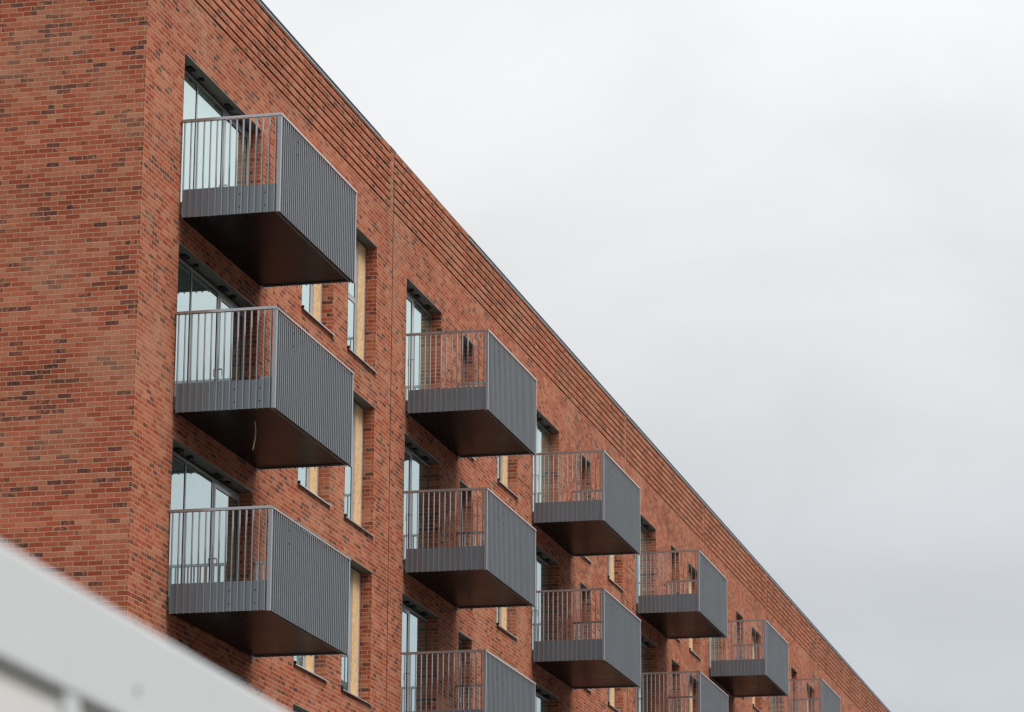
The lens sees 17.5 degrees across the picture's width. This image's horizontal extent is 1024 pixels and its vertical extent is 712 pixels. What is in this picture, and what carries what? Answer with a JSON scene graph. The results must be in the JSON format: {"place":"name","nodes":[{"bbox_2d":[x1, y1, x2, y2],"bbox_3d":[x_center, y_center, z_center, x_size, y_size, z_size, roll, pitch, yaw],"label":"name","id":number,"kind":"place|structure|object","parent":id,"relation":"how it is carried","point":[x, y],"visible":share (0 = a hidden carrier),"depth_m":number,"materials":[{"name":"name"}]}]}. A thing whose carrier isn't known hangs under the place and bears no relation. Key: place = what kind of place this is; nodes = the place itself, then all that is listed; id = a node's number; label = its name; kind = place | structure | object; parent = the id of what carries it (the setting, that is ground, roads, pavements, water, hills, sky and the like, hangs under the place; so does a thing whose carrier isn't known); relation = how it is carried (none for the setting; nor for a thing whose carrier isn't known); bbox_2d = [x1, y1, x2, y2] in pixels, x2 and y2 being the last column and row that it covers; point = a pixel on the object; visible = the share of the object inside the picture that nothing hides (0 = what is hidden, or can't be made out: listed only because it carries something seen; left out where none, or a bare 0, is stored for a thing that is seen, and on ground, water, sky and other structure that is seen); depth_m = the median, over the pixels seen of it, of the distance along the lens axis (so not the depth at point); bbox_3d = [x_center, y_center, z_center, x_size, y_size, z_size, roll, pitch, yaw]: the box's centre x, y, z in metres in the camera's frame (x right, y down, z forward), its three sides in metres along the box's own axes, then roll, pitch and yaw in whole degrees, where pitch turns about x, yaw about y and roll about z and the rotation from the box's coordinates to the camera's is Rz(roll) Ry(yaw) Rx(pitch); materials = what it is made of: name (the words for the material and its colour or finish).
{"place":"outdoors","nodes":[
{"label":"outdoors","id":0,"kind":"place"},
{"bbox_2d":[262,0,1023,711],"label":"sky","id":1,"kind":"structure","parent":0,"point":[785,238],"materials":[{"name":"white"}]},
{"label":"ground","id":2,"kind":"structure","parent":0,"visible":0},
{"bbox_2d":[0,542,286,711],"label":"site cabin","id":3,"kind":"object","parent":2,"relation":"on","point":[65,646],"visible":1,"depth_m":5.63,"materials":[{"name":"white metal"}]},
{"bbox_2d":[0,0,889,711],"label":"apartment building","id":4,"kind":"structure","parent":2,"relation":"on","point":[452,478],"depth_m":53.08,"materials":[{"name":"brick"}]},
{"bbox_2d":[168,437,253,596],"bbox_3d":[-4.689,2.811,50.413,0.304,2.346,3.860,-3,-15,13],"label":"balcony door","id":5,"kind":"structure","parent":4,"relation":"in","point":[197,483],"depth_m":50.57,"materials":[{"name":"clear glass"}]},
{"bbox_2d":[174,241,254,395],"bbox_3d":[-4.674,-0.090,51.174,0.304,2.346,3.860,-3,-15,13],"label":"balcony door","id":6,"kind":"structure","parent":4,"relation":"in","point":[199,287],"depth_m":51.29,"materials":[{"name":"clear glass"}]},
{"bbox_2d":[180,52,261,201],"bbox_3d":[-4.659,-2.992,51.936,0.304,2.346,3.860,-3,-15,13],"label":"balcony door","id":7,"kind":"structure","parent":4,"relation":"in","point":[203,98],"depth_m":51.98,"materials":[{"name":"clear glass"}]},
{"bbox_2d":[252,421,255,449],"bbox_3d":[-3.835,1.181,49.530,0.054,0.448,0.026,6,-16,-19],"label":"hanging cable","id":8,"kind":"object","parent":4,"relation":"hanging from","point":[255,435],"visible":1,"depth_m":49.52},
{"bbox_2d":[292,702,310,711],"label":"window","id":9,"kind":"structure","parent":4,"relation":"in","point":[296,708],"depth_m":54.50,"materials":[{"name":"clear glass"}]},
{"bbox_2d":[294,521,329,681],"bbox_3d":[-3.449,4.100,55.238,0.345,2.378,1.900,-3,-15,13],"label":"window","id":10,"kind":"structure","parent":4,"relation":"in","point":[307,663],"depth_m":55.36,"materials":[{"name":"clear glass"}]},
{"bbox_2d":[298,467,331,506],"bbox_3d":[-3.434,1.198,56.000,0.345,2.378,1.900,-3,-15,13],"label":"window","id":11,"kind":"structure","parent":4,"relation":"in","point":[307,478],"depth_m":56.11,"materials":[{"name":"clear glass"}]},
{"bbox_2d":[302,284,335,336],"bbox_3d":[-3.419,-1.703,56.761,0.345,2.378,1.900,-3,-15,13],"label":"window","id":12,"kind":"structure","parent":4,"relation":"in","point":[311,295],"depth_m":56.90,"materials":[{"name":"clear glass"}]},
{"bbox_2d":[341,553,372,705],"bbox_3d":[-2.816,4.762,57.746,0.345,2.378,1.860,-3,-15,13],"label":"window","id":13,"kind":"structure","parent":4,"relation":"in","point":[350,663],"depth_m":58.19,"materials":[{"name":"beige glass"}]},
{"bbox_2d":[344,389,375,537],"bbox_3d":[-2.801,1.860,58.508,0.345,2.378,1.860,-3,-15,13],"label":"window","id":14,"kind":"structure","parent":4,"relation":"in","point":[353,475],"depth_m":58.92,"materials":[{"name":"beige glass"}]},
{"bbox_2d":[347,226,377,373],"bbox_3d":[-2.786,-1.042,59.269,0.345,2.378,1.860,-3,-15,13],"label":"window","id":15,"kind":"structure","parent":4,"relation":"in","point":[357,290],"depth_m":59.66,"materials":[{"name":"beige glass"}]},
{"bbox_2d":[401,593,438,711],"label":"balcony door","id":16,"kind":"structure","parent":4,"relation":"in","point":[414,621],"depth_m":62.03,"materials":[{"name":"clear glass"}]},
{"bbox_2d":[403,432,440,558],"bbox_3d":[-1.833,2.878,62.431,0.304,2.346,2.630,-3,-15,13],"label":"balcony door","id":17,"kind":"structure","parent":4,"relation":"in","point":[416,459],"depth_m":62.78,"materials":[{"name":"clear glass"}]},
{"bbox_2d":[405,276,441,399],"bbox_3d":[-1.818,-0.024,63.192,0.304,2.346,2.630,-3,-15,13],"label":"balcony door","id":18,"kind":"structure","parent":4,"relation":"in","point":[419,308],"depth_m":63.52,"materials":[{"name":"clear glass"}]},
{"bbox_2d":[458,630,472,709],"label":"window","id":19,"kind":"structure","parent":4,"relation":"in","point":[462,637],"depth_m":65.31,"materials":[{"name":"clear glass"}]},
{"bbox_2d":[459,479,473,546],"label":"window","id":20,"kind":"structure","parent":4,"relation":"in","point":[462,485],"depth_m":66.05,"materials":[{"name":"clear glass"}]},
{"bbox_2d":[461,333,475,460],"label":"window","id":21,"kind":"structure","parent":4,"relation":"in","point":[470,343],"depth_m":66.84,"materials":[{"name":"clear glass"}]},
{"bbox_2d":[497,607,518,639],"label":"window","id":22,"kind":"structure","parent":4,"relation":"in","point":[501,612],"depth_m":68.86,"materials":[{"name":"beige glass"}]},
{"bbox_2d":[497,456,519,498],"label":"window","id":23,"kind":"structure","parent":4,"relation":"in","point":[502,461],"depth_m":69.66,"materials":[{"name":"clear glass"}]},
{"bbox_2d":[532,544,558,649],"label":"balcony door","id":24,"kind":"structure","parent":4,"relation":"in","point":[543,558],"depth_m":72.59,"materials":[{"name":"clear glass"}]},
{"bbox_2d":[532,680,559,711],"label":"balcony door","id":25,"kind":"structure","parent":4,"relation":"in","point":[542,704],"depth_m":71.96,"materials":[{"name":"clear glass"}]},
{"bbox_2d":[533,408,559,511],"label":"balcony door","id":26,"kind":"structure","parent":4,"relation":"in","point":[544,426],"depth_m":73.31,"materials":[{"name":"clear glass"}]},
{"bbox_2d":[580,453,592,563],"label":"window","id":27,"kind":"structure","parent":4,"relation":"in","point":[583,458],"depth_m":77.01,"materials":[{"name":"black glass"}]},
{"bbox_2d":[580,581,592,692],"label":"window","id":28,"kind":"structure","parent":4,"relation":"in","point":[582,586],"depth_m":76.21,"materials":[{"name":"black glass"}]},
{"bbox_2d":[608,688,619,711],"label":"window","id":29,"kind":"structure","parent":4,"relation":"in","point":[611,692],"depth_m":79.00,"materials":[{"name":"beige glass"}]},
{"bbox_2d":[608,555,624,591],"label":"window","id":30,"kind":"structure","parent":4,"relation":"in","point":[610,558],"depth_m":79.79,"materials":[{"name":"beige glass"}]},
{"bbox_2d":[636,513,655,602],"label":"balcony door","id":31,"kind":"structure","parent":4,"relation":"in","point":[645,525],"depth_m":83.76,"materials":[{"name":"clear glass"}]},
{"bbox_2d":[637,633,655,711],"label":"balcony door","id":32,"kind":"structure","parent":4,"relation":"in","point":[645,642],"depth_m":83.09,"materials":[{"name":"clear glass"}]},
{"bbox_2d":[671,658,679,665],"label":"window","id":33,"kind":"structure","parent":4,"relation":"in","point":[674,663],"depth_m":86.33,"materials":[{"name":"black glass"}]},
{"bbox_2d":[689,673,697,711],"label":"window","id":34,"kind":"structure","parent":4,"relation":"in","point":[690,676],"depth_m":88.99,"materials":[{"name":"beige glass"}]},
{"bbox_2d":[688,562,701,659],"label":"window","id":35,"kind":"structure","parent":4,"relation":"in","point":[693,569],"depth_m":89.62,"materials":[{"name":"beige glass"}]},
{"bbox_2d":[709,637,717,666],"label":"balcony door","id":36,"kind":"structure","parent":4,"relation":"in","point":[711,651],"depth_m":92.76,"materials":[{"name":"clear glass"}]},
{"bbox_2d":[736,610,744,697],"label":"window","id":37,"kind":"structure","parent":4,"relation":"in","point":[738,615],"depth_m":96.33,"materials":[{"name":"black glass"}]},
{"bbox_2d":[752,627,760,711],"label":"window","id":38,"kind":"structure","parent":4,"relation":"in","point":[753,630],"depth_m":99.08,"materials":[{"name":"beige glass"}]},
{"bbox_2d":[771,696,777,711],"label":"balcony door","id":39,"kind":"structure","parent":4,"relation":"in","point":[773,696],"depth_m":102.62,"materials":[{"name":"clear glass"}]},
{"bbox_2d":[807,682,814,711],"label":"window","id":40,"kind":"structure","parent":4,"relation":"in","point":[809,687],"depth_m":109.14,"materials":[{"name":"beige glass"}]}
]}

